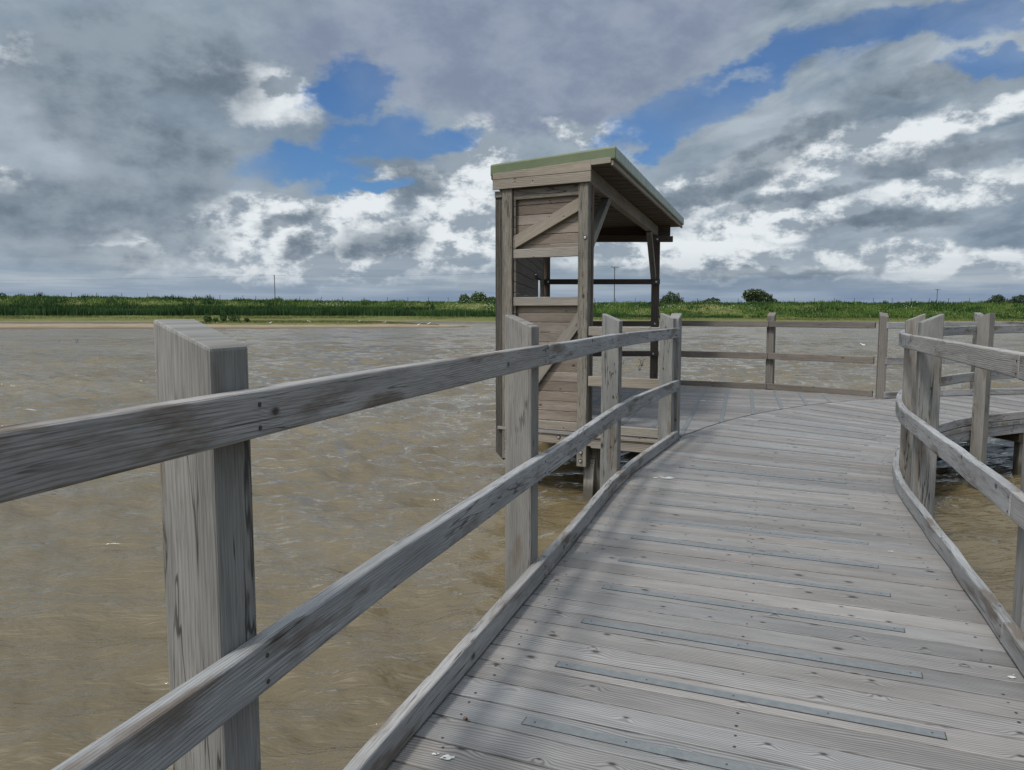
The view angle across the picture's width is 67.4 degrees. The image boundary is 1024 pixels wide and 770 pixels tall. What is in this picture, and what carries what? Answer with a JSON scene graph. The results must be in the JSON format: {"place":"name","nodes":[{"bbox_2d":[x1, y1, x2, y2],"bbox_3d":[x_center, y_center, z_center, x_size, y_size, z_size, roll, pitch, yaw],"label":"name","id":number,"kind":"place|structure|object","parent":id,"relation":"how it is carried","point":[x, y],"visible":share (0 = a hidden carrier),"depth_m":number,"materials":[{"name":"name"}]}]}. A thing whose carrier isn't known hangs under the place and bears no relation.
{"place":"outdoors","nodes":[
{"label":"outdoors","id":0,"kind":"place"},
{"bbox_2d":[0,322,469,329],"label":"sand spit","id":1,"kind":"structure","parent":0,"point":[283,325],"depth_m":105.19,"materials":[{"name":"beige sand"}]},
{"bbox_2d":[203,312,212,321],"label":"shrub","id":2,"kind":"object","parent":1,"relation":"on","point":[208,318],"visible":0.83,"depth_m":117.40,"materials":[{"name":"green plant"}]},
{"bbox_2d":[220,310,226,321],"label":"shrub","id":3,"kind":"object","parent":1,"relation":"on","point":[224,318],"visible":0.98,"depth_m":117.40,"materials":[{"name":"green plant"}]},
{"bbox_2d":[228,313,239,321],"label":"shrub","id":4,"kind":"object","parent":1,"relation":"on","point":[232,317],"visible":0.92,"depth_m":117.79,"materials":[{"name":"green plant"}]},
{"bbox_2d":[199,320,438,324],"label":"spit turf","id":5,"kind":"structure","parent":1,"relation":"on","point":[310,321],"depth_m":117.17,"materials":[{"name":"green plant"}]},
{"bbox_2d":[0,321,1023,769],"bbox_3d":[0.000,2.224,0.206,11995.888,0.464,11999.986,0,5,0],"label":"water","id":6,"kind":"structure","parent":0,"point":[84,625],"depth_m":8.18,"materials":[{"name":"brown liquid"}]},
{"bbox_2d":[497,386,878,492],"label":"platform floor","id":7,"kind":"structure","parent":6,"relation":"in","point":[711,407],"depth_m":11.53,"materials":[{"name":"grey wood"}]},
{"bbox_2d":[491,146,683,498],"bbox_3d":[0.895,-0.643,12.450,2.883,4.744,6.944,2,6,19],"label":"bird hide","id":8,"kind":"object","parent":7,"relation":"on","point":[579,204],"visible":0.81,"depth_m":9.21},
{"bbox_2d":[588,313,681,437],"bbox_3d":[1.365,0.637,8.759,1.053,2.902,0.225,2,6,17],"label":"timber railing","id":9,"kind":"object","parent":7,"relation":"on","point":[642,383],"visible":0.4,"depth_m":8.60,"materials":[{"name":"grey wood"}]},
{"bbox_2d":[681,312,888,398],"bbox_3d":[4.638,0.138,13.920,3.968,2.909,0.597,4,7,36],"label":"timber railing","id":10,"kind":"object","parent":7,"relation":"on","point":[770,355],"visible":0.73,"depth_m":13.68,"materials":[{"name":"grey wood"}]},
{"bbox_2d":[385,389,1023,769],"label":"boardwalk path","id":11,"kind":"structure","parent":6,"relation":"in","point":[780,589],"depth_m":3.38,"materials":[{"name":"grey wood"}]},
{"bbox_2d":[0,313,679,769],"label":"timber railing","id":12,"kind":"object","parent":11,"relation":"on","point":[202,421],"visible":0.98,"depth_m":1.72,"materials":[{"name":"grey wood"}]},
{"bbox_2d":[883,312,1023,397],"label":"timber railing","id":13,"kind":"object","parent":11,"relation":"attached to","point":[900,360],"visible":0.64,"depth_m":12.88,"materials":[{"name":"grey wood"}]},
{"bbox_2d":[892,313,1023,498],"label":"timber railing","id":14,"kind":"object","parent":11,"relation":"attached to","point":[985,330],"visible":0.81,"depth_m":9.31,"materials":[{"name":"grey wood"}]},
{"bbox_2d":[902,314,1023,675],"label":"timber railing","id":15,"kind":"object","parent":11,"relation":"on","point":[930,345],"visible":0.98,"depth_m":4.14,"materials":[{"name":"grey wood"}]},
{"bbox_2d":[0,295,1023,321],"bbox_3d":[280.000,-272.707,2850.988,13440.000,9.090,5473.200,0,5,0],"label":"ground","id":16,"kind":"structure","parent":0,"point":[379,318],"depth_m":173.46,"materials":[{"name":"green plant"}]},
{"bbox_2d":[0,302,742,317],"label":"reed bed","id":17,"kind":"object","parent":16,"relation":"on","point":[73,310],"visible":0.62,"depth_m":180.52,"materials":[{"name":"green plant"}]},
{"bbox_2d":[459,293,469,300],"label":"elder bush","id":18,"kind":"object","parent":16,"relation":"on","point":[464,297],"visible":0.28,"depth_m":229.85,"materials":[{"name":"green plant"}]},
{"bbox_2d":[469,291,487,301],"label":"elder bush","id":19,"kind":"object","parent":16,"relation":"on","point":[478,296],"visible":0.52,"depth_m":227.53,"materials":[{"name":"green plant"}]},
{"bbox_2d":[0,292,1023,318],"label":"dock and nettle clumps","id":20,"kind":"object","parent":16,"relation":"on","point":[209,297],"visible":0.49,"depth_m":191.47,"materials":[{"name":"green plant"}]},
{"bbox_2d":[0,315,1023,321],"bbox_3d":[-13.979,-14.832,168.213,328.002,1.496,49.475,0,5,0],"label":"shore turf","id":21,"kind":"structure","parent":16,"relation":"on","point":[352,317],"depth_m":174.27,"materials":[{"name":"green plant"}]},
{"bbox_2d":[29,292,1007,303],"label":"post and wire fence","id":22,"kind":"object","parent":16,"relation":"on","point":[594,299],"visible":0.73,"depth_m":196.23,"materials":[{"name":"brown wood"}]},
{"bbox_2d":[308,298,917,309],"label":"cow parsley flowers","id":23,"kind":"object","parent":16,"relation":"on","point":[608,301],"visible":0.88,"depth_m":192.60,"materials":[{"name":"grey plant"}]},
{"bbox_2d":[613,267,616,301],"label":"electricity pole","id":24,"kind":"object","parent":16,"relation":"on","point":[614,284],"visible":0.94,"depth_m":228.12,"materials":[{"name":"grey wood"}]},
{"bbox_2d":[659,291,683,302],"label":"hawthorn bush","id":25,"kind":"object","parent":16,"relation":"on","point":[677,299],"visible":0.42,"depth_m":237.61,"materials":[{"name":"green plant"}]},
{"bbox_2d":[702,297,720,301],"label":"hawthorn bush","id":26,"kind":"object","parent":16,"relation":"on","point":[712,299],"visible":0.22,"depth_m":248.17,"materials":[{"name":"green plant"}]},
{"bbox_2d":[741,288,777,301],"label":"hawthorn tree","id":27,"kind":"object","parent":16,"relation":"on","point":[752,294],"visible":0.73,"depth_m":232.34,"materials":[{"name":"green plant"}]},
{"bbox_2d":[985,294,1009,302],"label":"tree","id":28,"kind":"object","parent":16,"relation":"on","point":[998,297],"visible":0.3,"depth_m":297.15,"materials":[{"name":"green plant"}]},
{"bbox_2d":[1008,294,1023,303],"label":"tree","id":29,"kind":"object","parent":16,"relation":"on","point":[1016,299],"visible":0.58,"depth_m":297.28,"materials":[{"name":"green plant"}]},
{"bbox_2d":[0,0,1023,302],"label":"sky","id":30,"kind":"structure","parent":0,"point":[805,150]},
{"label":"electricity pole","id":31,"kind":"object","parent":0,"visible":0},
{"bbox_2d":[76,266,606,279],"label":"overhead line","id":32,"kind":"object","parent":31,"relation":"attached to","point":[289,275],"visible":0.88,"depth_m":296.25,"materials":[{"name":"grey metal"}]}
]}

